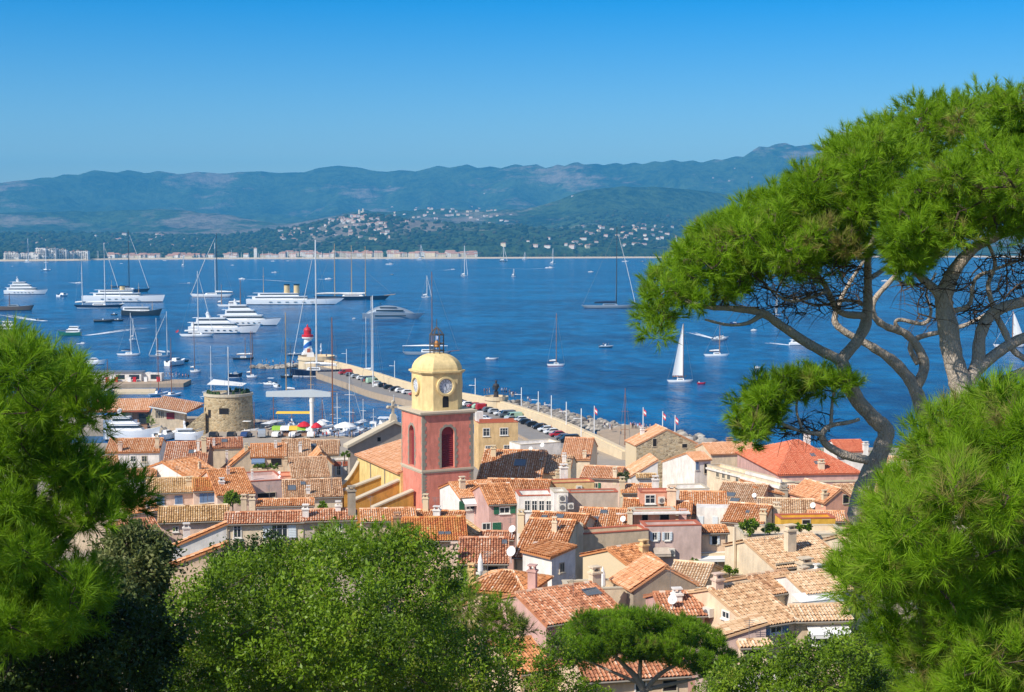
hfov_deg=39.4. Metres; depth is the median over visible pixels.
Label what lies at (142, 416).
window
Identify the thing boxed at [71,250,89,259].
apartment block
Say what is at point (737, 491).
terraced house
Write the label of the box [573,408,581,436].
lamp post
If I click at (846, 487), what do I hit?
terraced house
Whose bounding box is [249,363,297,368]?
spur rocks
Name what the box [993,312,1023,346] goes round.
sailing yacht
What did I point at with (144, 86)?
sky
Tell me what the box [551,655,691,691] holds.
terraced house
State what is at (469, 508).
window
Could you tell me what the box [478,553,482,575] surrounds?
parasol
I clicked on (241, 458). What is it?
terraced house
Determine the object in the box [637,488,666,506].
terraced house
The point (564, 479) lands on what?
terraced house
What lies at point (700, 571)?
terraced house
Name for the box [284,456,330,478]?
terraced house
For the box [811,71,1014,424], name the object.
umbrella pine
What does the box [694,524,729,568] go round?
terraced house
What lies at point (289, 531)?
window
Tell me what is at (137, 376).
shop window
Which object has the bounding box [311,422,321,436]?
parasol
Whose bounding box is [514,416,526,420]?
parked car
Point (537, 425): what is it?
parked car
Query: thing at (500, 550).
terraced house
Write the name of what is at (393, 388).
parked car
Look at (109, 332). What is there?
wake
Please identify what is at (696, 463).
window
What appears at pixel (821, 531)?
terraced house
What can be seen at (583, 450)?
terraced house
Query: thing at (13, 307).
trawler
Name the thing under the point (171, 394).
sailing yacht
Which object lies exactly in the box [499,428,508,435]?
window
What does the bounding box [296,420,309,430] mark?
motor boat
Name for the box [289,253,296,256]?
seafront house
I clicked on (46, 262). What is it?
catamaran
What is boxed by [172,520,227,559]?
terraced house
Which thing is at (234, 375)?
motor boat
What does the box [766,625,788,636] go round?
window
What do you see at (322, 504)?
terrace shrub
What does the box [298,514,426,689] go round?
young pine
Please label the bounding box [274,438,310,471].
terraced house
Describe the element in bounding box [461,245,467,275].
sailing yacht
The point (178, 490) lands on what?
terraced house
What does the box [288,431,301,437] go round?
parked car
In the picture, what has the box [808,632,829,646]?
window
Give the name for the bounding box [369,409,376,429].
sailing yacht
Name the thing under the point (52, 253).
apartment block
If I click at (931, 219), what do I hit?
umbrella pine
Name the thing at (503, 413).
parked car
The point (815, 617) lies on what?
terraced house
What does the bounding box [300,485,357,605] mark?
villa
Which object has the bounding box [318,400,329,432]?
sailing yacht
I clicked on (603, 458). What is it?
town ground
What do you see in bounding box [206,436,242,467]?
terraced house
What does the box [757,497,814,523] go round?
terraced house
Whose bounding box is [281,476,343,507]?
terraced house
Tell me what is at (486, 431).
window
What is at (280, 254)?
seafront house
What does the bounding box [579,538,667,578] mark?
terraced house
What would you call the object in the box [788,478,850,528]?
terraced house
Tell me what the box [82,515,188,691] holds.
olive tree
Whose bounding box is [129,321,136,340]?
sailing yacht
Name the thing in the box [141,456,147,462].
window
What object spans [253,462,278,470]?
terrace shrub
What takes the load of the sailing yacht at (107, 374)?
on the sea
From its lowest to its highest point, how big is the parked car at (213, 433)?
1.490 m
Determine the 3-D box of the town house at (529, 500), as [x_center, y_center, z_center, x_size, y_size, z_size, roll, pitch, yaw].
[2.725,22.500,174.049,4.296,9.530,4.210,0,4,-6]
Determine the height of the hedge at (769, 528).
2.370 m
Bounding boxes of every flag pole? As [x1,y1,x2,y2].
[594,406,597,433]
[643,407,645,426]
[662,411,665,425]
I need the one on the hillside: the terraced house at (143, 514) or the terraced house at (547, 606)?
the terraced house at (547, 606)
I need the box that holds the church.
[342,439,413,527]
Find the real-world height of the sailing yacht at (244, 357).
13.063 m
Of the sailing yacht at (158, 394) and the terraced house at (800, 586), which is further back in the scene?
the sailing yacht at (158, 394)
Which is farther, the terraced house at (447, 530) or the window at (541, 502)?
the window at (541, 502)
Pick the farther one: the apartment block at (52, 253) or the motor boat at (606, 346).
the apartment block at (52, 253)
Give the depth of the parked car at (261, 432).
365.24 m
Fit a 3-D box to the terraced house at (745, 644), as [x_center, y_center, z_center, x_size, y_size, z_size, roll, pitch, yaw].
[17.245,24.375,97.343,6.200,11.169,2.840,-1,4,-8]
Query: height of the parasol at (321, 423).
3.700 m
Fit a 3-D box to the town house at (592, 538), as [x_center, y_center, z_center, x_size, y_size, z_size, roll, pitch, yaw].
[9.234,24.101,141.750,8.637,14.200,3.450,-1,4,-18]
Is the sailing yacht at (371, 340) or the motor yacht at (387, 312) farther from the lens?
the motor yacht at (387, 312)
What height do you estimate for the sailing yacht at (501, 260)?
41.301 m
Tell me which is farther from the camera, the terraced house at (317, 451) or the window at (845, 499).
the terraced house at (317, 451)
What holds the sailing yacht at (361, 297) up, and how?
on the sea
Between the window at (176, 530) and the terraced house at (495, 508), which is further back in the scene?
the terraced house at (495, 508)
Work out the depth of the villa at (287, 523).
143.97 m
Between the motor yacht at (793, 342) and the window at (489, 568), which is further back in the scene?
the motor yacht at (793, 342)
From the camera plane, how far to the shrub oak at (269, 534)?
48.33 m
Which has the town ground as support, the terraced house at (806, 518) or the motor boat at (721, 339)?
the terraced house at (806, 518)
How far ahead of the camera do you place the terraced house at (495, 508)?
174.79 m
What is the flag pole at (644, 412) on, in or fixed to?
on the shore promenade
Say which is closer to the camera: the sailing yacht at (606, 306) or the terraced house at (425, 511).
the terraced house at (425, 511)
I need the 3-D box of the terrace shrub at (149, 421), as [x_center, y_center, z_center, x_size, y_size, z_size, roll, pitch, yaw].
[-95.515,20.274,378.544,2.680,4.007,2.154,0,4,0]
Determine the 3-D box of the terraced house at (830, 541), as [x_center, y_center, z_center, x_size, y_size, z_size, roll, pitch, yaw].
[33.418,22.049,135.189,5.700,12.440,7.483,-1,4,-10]
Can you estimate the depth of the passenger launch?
784.51 m
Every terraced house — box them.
[58,486,105,549]
[105,435,166,466]
[108,496,157,529]
[114,517,160,530]
[119,467,156,495]
[146,456,213,476]
[146,476,193,505]
[157,503,229,592]
[163,435,213,466]
[169,540,229,638]
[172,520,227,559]
[192,477,224,504]
[200,460,255,510]
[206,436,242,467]
[221,443,250,471]
[240,485,314,510]
[246,469,284,510]
[258,468,290,478]
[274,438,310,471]
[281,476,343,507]
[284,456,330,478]
[308,445,333,477]
[311,439,340,456]
[358,496,416,578]
[391,511,467,611]
[416,493,465,515]
[450,536,514,607]
[455,515,480,535]
[462,550,553,678]
[462,565,621,662]
[471,482,516,548]
[476,445,548,478]
[478,635,556,691]
[479,517,515,568]
[488,477,555,491]
[509,439,560,453]
[509,516,587,578]
[517,504,596,539]
[539,452,577,478]
[550,487,573,511]
[551,459,594,488]
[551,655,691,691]
[561,437,597,477]
[562,568,626,606]
[566,488,617,511]
[579,464,628,507]
[579,506,632,526]
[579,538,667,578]
[609,553,700,609]
[616,506,689,523]
[619,475,659,507]
[622,485,644,507]
[625,453,658,482]
[635,472,656,482]
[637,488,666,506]
[643,569,707,691]
[661,451,711,487]
[664,485,693,519]
[669,483,709,499]
[671,559,722,587]
[679,490,728,523]
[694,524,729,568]
[695,441,753,466]
[695,612,768,691]
[718,481,773,503]
[720,499,772,541]
[721,569,742,582]
[724,563,821,605]
[734,524,841,541]
[735,619,812,691]
[739,478,784,496]
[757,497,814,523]
[770,567,851,609]
[774,513,835,523]
[779,483,797,497]
[787,602,854,691]
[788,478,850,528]
[805,509,846,528]
[823,534,898,629]
[824,439,868,470]
[831,483,878,494]
[880,455,903,475]
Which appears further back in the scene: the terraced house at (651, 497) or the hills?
the hills
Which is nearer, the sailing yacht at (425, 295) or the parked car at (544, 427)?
the parked car at (544, 427)
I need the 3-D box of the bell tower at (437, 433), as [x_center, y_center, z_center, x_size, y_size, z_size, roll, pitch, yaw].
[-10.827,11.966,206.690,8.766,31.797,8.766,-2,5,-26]
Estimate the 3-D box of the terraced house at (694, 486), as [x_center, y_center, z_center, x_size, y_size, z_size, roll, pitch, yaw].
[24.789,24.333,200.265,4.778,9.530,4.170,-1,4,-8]
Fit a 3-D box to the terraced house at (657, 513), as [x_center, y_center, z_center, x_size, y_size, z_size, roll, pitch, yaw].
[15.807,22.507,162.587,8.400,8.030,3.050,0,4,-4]
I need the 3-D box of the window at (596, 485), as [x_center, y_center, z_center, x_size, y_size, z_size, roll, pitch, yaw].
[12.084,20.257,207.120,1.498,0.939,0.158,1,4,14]
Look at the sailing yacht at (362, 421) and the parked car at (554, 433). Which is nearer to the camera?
the parked car at (554, 433)
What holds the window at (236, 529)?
in the villa at (287, 523)
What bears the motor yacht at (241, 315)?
on the sea
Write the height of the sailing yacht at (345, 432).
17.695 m
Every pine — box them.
[0,311,167,681]
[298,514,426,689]
[434,563,541,684]
[558,601,740,691]
[621,121,930,677]
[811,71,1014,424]
[812,357,1023,691]
[869,75,1023,685]
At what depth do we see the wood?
5307.60 m
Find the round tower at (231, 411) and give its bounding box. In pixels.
[186,379,253,434]
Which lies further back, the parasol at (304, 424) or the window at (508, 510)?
the parasol at (304, 424)
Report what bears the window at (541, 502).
in the town house at (529, 500)
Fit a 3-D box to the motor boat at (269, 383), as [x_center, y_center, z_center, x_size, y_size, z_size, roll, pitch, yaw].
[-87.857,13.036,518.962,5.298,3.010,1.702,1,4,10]
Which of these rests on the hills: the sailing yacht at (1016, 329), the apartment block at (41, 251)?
the apartment block at (41, 251)
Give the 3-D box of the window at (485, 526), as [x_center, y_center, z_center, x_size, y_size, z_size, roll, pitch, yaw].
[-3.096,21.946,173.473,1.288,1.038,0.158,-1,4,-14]
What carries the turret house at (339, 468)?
on the town ground
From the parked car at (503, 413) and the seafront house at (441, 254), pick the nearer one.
the parked car at (503, 413)
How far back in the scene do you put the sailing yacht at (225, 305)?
1134.70 m
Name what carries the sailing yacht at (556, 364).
on the sea
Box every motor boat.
[56,293,67,296]
[87,358,105,364]
[93,319,113,321]
[152,429,176,439]
[164,358,184,365]
[229,372,242,377]
[263,381,276,384]
[277,422,286,430]
[287,352,301,355]
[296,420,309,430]
[377,416,388,425]
[599,344,612,347]
[712,335,726,340]
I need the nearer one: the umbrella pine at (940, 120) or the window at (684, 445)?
the umbrella pine at (940, 120)
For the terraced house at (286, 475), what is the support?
on the town ground
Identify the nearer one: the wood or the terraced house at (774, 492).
the terraced house at (774, 492)
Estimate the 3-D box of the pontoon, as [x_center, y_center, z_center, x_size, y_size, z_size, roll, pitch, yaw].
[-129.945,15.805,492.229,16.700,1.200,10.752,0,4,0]
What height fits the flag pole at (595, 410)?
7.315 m
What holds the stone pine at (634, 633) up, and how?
on the hillside
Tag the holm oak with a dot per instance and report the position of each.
(308, 625)
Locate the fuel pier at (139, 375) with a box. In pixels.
[90,370,190,387]
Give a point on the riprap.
(599, 424)
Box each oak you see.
[0,569,197,691]
[135,515,530,691]
[205,527,298,687]
[515,621,615,691]
[690,659,743,691]
[699,618,905,691]
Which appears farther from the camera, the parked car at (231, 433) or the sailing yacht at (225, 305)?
the sailing yacht at (225, 305)
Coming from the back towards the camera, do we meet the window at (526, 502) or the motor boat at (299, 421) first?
the motor boat at (299, 421)
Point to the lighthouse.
(307, 336)
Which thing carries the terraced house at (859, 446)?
on the town ground
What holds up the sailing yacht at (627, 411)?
on the sea
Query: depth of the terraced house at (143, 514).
163.84 m
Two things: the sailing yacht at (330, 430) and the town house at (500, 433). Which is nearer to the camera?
the town house at (500, 433)
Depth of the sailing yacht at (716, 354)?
647.29 m
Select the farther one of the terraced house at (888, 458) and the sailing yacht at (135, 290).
the sailing yacht at (135, 290)
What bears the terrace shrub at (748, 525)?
on the hillside
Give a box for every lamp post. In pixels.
[559,402,566,424]
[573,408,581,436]
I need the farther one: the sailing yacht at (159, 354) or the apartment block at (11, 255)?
the apartment block at (11, 255)
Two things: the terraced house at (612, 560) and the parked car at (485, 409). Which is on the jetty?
the parked car at (485, 409)
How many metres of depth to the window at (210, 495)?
184.88 m
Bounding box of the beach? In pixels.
[0,256,1015,260]
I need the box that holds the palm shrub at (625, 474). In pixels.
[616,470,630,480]
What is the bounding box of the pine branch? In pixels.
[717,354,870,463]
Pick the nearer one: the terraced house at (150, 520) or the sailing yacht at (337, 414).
the terraced house at (150, 520)
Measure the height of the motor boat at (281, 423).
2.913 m
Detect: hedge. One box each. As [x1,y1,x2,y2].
[760,523,779,534]
[793,522,812,531]
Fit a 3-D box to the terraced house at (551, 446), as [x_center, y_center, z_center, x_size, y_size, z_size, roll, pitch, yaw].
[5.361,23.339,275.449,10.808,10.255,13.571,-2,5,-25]
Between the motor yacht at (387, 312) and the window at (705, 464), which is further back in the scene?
the motor yacht at (387, 312)
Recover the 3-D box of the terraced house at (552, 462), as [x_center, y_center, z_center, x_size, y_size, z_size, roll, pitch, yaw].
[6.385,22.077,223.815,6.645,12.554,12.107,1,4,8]
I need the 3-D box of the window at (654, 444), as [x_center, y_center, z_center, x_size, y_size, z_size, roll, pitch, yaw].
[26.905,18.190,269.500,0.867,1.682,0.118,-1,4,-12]
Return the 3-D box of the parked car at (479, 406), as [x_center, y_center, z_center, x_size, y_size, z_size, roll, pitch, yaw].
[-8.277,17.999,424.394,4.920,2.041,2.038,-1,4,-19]
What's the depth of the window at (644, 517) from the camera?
161.76 m
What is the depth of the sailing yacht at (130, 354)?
650.96 m
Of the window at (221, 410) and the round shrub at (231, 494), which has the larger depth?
the window at (221, 410)
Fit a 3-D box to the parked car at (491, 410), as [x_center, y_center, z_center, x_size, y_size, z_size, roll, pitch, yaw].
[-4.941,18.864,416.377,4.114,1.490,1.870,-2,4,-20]
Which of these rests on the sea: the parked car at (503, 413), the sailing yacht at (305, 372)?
the sailing yacht at (305, 372)
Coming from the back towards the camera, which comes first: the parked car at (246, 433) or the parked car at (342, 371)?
the parked car at (342, 371)
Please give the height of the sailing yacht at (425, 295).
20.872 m
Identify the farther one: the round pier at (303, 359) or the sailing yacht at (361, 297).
the sailing yacht at (361, 297)
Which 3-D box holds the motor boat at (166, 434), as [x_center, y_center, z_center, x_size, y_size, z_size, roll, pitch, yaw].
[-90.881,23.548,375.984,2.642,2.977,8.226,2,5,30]
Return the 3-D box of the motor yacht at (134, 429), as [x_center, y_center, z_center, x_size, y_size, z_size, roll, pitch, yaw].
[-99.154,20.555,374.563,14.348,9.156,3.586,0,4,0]
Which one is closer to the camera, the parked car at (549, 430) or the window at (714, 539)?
the window at (714, 539)
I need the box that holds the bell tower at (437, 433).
[398,319,476,508]
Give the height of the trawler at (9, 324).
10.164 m
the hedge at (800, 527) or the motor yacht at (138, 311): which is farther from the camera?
the motor yacht at (138, 311)
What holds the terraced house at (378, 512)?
on the town ground
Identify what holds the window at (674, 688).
in the terraced house at (650, 671)
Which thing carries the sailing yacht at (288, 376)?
on the sea
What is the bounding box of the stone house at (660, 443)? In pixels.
[625,424,698,487]
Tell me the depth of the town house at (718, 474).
242.33 m
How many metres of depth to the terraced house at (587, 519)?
156.03 m
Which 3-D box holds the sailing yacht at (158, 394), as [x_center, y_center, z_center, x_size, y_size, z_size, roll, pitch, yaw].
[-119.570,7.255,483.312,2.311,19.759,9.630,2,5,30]
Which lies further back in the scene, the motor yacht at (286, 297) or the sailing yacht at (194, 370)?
the motor yacht at (286, 297)
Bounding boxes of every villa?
[224,504,308,602]
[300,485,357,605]
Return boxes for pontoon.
[114,389,155,393]
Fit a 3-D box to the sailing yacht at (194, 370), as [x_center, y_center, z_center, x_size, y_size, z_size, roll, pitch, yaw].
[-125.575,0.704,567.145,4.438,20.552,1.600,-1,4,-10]
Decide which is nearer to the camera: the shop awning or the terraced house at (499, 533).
the terraced house at (499, 533)
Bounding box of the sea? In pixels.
[0,257,1023,447]
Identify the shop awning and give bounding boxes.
[276,411,309,413]
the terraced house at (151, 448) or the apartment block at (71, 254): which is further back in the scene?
the apartment block at (71, 254)
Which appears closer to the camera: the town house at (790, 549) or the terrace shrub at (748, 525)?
the town house at (790, 549)
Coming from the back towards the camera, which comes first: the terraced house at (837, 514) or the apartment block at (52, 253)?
the apartment block at (52, 253)
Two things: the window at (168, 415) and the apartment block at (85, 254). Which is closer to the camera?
the window at (168, 415)
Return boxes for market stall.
[272,426,315,435]
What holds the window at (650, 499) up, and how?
in the terraced house at (651, 497)
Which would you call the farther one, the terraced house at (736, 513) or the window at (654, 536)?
the terraced house at (736, 513)
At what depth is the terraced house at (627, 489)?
180.40 m
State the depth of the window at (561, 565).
120.51 m
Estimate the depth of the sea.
797.63 m
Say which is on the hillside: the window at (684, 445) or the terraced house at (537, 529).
the terraced house at (537, 529)
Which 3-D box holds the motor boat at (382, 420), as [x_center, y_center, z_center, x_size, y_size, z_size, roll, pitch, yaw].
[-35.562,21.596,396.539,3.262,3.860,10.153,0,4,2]
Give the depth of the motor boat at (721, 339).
748.59 m
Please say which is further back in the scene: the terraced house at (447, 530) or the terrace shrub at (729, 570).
the terraced house at (447, 530)
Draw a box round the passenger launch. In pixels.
[58,326,81,335]
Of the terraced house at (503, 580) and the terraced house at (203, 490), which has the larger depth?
the terraced house at (203, 490)
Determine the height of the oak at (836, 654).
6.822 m
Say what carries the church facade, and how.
on the town ground
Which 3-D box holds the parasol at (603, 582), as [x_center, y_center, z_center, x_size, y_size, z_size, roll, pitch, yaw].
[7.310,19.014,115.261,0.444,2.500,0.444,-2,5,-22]
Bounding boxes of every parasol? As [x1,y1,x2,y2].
[297,421,309,426]
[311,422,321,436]
[317,420,327,425]
[334,422,355,427]
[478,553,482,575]
[601,567,605,586]
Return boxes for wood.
[0,209,978,258]
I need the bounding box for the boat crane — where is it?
[266,389,330,430]
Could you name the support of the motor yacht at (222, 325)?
on the sea
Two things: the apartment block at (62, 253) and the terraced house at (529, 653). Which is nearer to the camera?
the terraced house at (529, 653)
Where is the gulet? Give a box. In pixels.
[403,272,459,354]
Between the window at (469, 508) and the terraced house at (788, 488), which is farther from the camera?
the terraced house at (788, 488)
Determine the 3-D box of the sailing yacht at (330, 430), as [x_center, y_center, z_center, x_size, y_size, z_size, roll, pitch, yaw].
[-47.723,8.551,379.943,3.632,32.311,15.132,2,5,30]
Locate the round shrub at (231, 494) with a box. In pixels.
[222,489,240,510]
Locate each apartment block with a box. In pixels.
[3,251,20,258]
[20,252,39,258]
[35,248,47,258]
[45,247,57,258]
[58,248,67,258]
[67,251,75,258]
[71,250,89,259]
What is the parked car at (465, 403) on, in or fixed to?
on the jetty
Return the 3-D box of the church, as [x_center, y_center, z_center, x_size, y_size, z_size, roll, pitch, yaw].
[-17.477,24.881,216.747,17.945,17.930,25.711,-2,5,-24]
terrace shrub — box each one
[146,415,154,423]
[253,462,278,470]
[317,500,327,507]
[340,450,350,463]
[723,564,738,576]
[738,517,760,536]
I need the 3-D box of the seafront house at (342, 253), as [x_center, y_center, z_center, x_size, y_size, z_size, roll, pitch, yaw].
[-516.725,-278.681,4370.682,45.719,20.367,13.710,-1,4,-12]
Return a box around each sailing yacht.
[74,249,123,307]
[102,360,113,391]
[106,232,149,291]
[117,313,140,355]
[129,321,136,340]
[148,338,168,395]
[149,311,169,356]
[157,338,181,396]
[176,271,213,336]
[190,322,200,372]
[191,233,233,296]
[200,346,217,398]
[217,281,246,306]
[223,350,258,430]
[232,337,253,359]
[246,331,257,377]
[261,397,281,429]
[277,312,296,389]
[280,343,292,377]
[287,414,295,425]
[291,240,339,376]
[306,359,318,431]
[314,243,394,299]
[315,317,347,435]
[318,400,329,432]
[332,372,364,435]
[333,396,341,425]
[356,401,370,431]
[360,299,380,369]
[361,295,384,386]
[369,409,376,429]
[421,277,430,297]
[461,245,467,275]
[499,245,506,261]
[547,313,564,365]
[582,230,635,307]
[619,388,629,444]
[667,323,692,381]
[704,327,728,355]
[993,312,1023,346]
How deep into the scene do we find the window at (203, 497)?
184.65 m
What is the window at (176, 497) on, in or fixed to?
in the terraced house at (178, 490)
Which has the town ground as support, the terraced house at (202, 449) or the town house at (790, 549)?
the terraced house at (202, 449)
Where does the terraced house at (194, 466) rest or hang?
on the town ground
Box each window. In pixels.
[129,375,138,378]
[130,456,135,462]
[139,413,148,423]
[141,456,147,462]
[166,413,174,418]
[172,526,178,532]
[174,495,183,504]
[199,493,207,503]
[207,493,213,502]
[219,408,227,413]
[232,526,242,538]
[257,492,275,498]
[263,525,295,538]
[271,458,281,465]
[335,466,342,475]
[443,396,448,407]
[465,506,473,510]
[482,428,489,436]
[482,522,490,529]
[486,567,498,571]
[492,522,500,529]
[494,506,514,514]
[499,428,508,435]
[524,500,530,511]
[531,500,537,511]
[539,500,544,510]
[546,500,550,510]
[559,562,565,574]
[594,483,600,487]
[634,682,646,691]
[642,511,647,519]
[644,494,655,504]
[650,532,659,541]
[652,438,656,446]
[659,514,669,519]
[662,532,671,541]
[662,680,677,691]
[682,443,687,447]
[695,462,698,470]
[704,463,707,473]
[710,535,719,544]
[720,609,729,620]
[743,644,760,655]
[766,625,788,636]
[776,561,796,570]
[802,519,810,523]
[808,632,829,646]
[842,494,849,503]
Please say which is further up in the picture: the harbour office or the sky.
the sky
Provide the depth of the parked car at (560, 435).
360.85 m
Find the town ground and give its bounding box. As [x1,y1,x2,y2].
[0,415,1022,592]
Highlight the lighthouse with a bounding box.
[301,324,313,356]
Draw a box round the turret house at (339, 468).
[331,456,347,481]
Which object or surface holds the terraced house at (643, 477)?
on the town ground
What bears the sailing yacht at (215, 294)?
on the sea
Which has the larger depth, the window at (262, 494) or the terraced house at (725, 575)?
the window at (262, 494)
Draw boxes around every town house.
[438,476,492,523]
[474,411,517,469]
[515,489,550,544]
[520,538,577,585]
[577,522,648,578]
[639,519,701,566]
[687,571,802,671]
[706,463,794,490]
[721,522,831,574]
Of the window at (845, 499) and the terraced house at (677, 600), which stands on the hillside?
the terraced house at (677, 600)
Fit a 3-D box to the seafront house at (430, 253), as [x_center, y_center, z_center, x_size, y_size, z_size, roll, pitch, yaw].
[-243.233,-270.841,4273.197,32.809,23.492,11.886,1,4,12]
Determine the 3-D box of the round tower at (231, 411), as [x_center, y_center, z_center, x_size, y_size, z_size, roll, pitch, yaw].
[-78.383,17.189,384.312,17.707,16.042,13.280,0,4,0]
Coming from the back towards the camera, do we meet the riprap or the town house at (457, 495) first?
the riprap
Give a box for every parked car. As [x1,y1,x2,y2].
[209,431,218,436]
[227,431,236,436]
[240,431,252,437]
[258,429,265,437]
[271,431,283,437]
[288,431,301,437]
[307,431,313,437]
[338,369,351,374]
[366,377,379,383]
[383,384,392,388]
[388,386,400,390]
[401,389,411,393]
[462,401,470,405]
[466,402,478,407]
[475,403,486,410]
[482,406,492,411]
[487,408,498,413]
[498,409,515,417]
[504,411,522,416]
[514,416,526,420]
[519,418,530,423]
[525,421,537,426]
[531,423,546,428]
[537,425,552,431]
[543,428,558,433]
[549,430,564,436]
[554,433,567,439]
[559,434,578,442]
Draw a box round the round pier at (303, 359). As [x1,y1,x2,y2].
[298,354,335,368]
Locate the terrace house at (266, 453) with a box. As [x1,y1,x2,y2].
[250,442,287,471]
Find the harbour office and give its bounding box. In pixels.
[96,396,203,438]
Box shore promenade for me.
[597,425,675,447]
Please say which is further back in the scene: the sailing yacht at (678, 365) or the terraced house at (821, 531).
the sailing yacht at (678, 365)
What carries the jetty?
in the sea
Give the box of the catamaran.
[41,249,50,270]
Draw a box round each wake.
[0,315,44,320]
[82,328,143,335]
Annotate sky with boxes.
[0,0,1023,182]
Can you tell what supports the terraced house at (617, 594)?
on the hillside
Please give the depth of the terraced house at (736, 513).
163.51 m
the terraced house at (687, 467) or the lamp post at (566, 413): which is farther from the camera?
the lamp post at (566, 413)
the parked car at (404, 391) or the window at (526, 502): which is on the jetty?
the parked car at (404, 391)
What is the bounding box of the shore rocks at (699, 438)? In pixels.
[676,430,773,445]
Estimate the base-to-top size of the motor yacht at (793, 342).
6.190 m
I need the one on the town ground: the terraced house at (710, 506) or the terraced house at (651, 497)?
the terraced house at (710, 506)
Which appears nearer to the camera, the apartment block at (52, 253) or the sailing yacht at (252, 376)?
the sailing yacht at (252, 376)
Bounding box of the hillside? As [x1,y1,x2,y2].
[1,594,918,691]
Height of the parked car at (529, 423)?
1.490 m
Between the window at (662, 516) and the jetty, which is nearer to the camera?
the window at (662, 516)
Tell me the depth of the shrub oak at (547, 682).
52.34 m
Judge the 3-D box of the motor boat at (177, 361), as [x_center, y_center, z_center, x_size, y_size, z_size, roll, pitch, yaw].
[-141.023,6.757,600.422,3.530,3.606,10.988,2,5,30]
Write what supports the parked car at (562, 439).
on the jetty
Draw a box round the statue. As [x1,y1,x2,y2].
[484,380,508,407]
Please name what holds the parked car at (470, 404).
on the jetty
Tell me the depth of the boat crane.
367.09 m
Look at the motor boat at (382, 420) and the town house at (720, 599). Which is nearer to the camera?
the town house at (720, 599)
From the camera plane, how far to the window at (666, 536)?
142.62 m
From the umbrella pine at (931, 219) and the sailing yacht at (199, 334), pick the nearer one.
the umbrella pine at (931, 219)
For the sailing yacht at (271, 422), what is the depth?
385.11 m
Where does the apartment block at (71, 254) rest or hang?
on the hills
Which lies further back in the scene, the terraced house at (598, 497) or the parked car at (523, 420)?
the parked car at (523, 420)
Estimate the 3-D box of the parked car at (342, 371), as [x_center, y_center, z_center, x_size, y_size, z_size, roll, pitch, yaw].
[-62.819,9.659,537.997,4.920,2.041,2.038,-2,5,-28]
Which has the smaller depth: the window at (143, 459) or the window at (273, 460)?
the window at (273, 460)
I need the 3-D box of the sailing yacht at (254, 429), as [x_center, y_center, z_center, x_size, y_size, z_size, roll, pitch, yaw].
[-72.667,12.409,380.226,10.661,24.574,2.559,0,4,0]
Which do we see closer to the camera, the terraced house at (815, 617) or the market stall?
the terraced house at (815, 617)
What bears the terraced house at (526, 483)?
on the town ground
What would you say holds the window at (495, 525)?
in the terraced house at (495, 508)
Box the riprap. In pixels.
[508,399,649,431]
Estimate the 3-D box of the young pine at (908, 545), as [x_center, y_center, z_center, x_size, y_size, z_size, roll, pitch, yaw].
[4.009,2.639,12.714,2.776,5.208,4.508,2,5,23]
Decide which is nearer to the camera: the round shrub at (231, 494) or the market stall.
the round shrub at (231, 494)
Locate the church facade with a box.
[343,400,400,473]
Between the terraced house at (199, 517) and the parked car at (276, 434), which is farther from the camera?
the parked car at (276, 434)
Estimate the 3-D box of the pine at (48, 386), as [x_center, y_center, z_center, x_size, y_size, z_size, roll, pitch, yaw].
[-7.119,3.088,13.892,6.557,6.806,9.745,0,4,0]
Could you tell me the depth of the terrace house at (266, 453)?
252.57 m
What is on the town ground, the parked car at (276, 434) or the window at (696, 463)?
the parked car at (276, 434)
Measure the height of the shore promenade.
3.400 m
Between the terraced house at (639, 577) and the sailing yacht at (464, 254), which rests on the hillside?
the terraced house at (639, 577)
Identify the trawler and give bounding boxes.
[0,295,33,310]
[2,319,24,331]
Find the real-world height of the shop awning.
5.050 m
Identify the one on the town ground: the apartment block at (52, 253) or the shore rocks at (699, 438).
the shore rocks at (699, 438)
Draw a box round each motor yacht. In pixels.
[4,278,47,293]
[83,280,164,301]
[105,408,160,440]
[121,306,161,315]
[175,421,203,440]
[187,312,259,333]
[218,298,280,325]
[246,276,343,304]
[362,301,423,318]
[789,339,814,344]
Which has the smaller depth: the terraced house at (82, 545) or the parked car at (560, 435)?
the terraced house at (82, 545)
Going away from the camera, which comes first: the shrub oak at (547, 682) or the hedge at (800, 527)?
the shrub oak at (547, 682)
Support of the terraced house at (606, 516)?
on the town ground
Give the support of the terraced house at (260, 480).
on the town ground
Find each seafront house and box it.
[278,252,286,256]
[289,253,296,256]
[305,253,313,256]
[336,251,348,256]
[374,251,382,256]
[425,251,435,256]
[438,253,445,256]
[451,252,457,256]
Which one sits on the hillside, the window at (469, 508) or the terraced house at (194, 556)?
the terraced house at (194, 556)
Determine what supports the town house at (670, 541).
on the hillside
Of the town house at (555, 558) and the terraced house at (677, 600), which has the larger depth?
the town house at (555, 558)
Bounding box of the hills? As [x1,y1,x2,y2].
[0,143,1023,258]
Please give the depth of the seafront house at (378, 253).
4275.62 m
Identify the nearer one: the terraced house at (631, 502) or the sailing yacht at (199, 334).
the terraced house at (631, 502)
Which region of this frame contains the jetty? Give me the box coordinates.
[316,360,625,459]
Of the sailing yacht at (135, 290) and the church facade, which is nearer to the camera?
the church facade

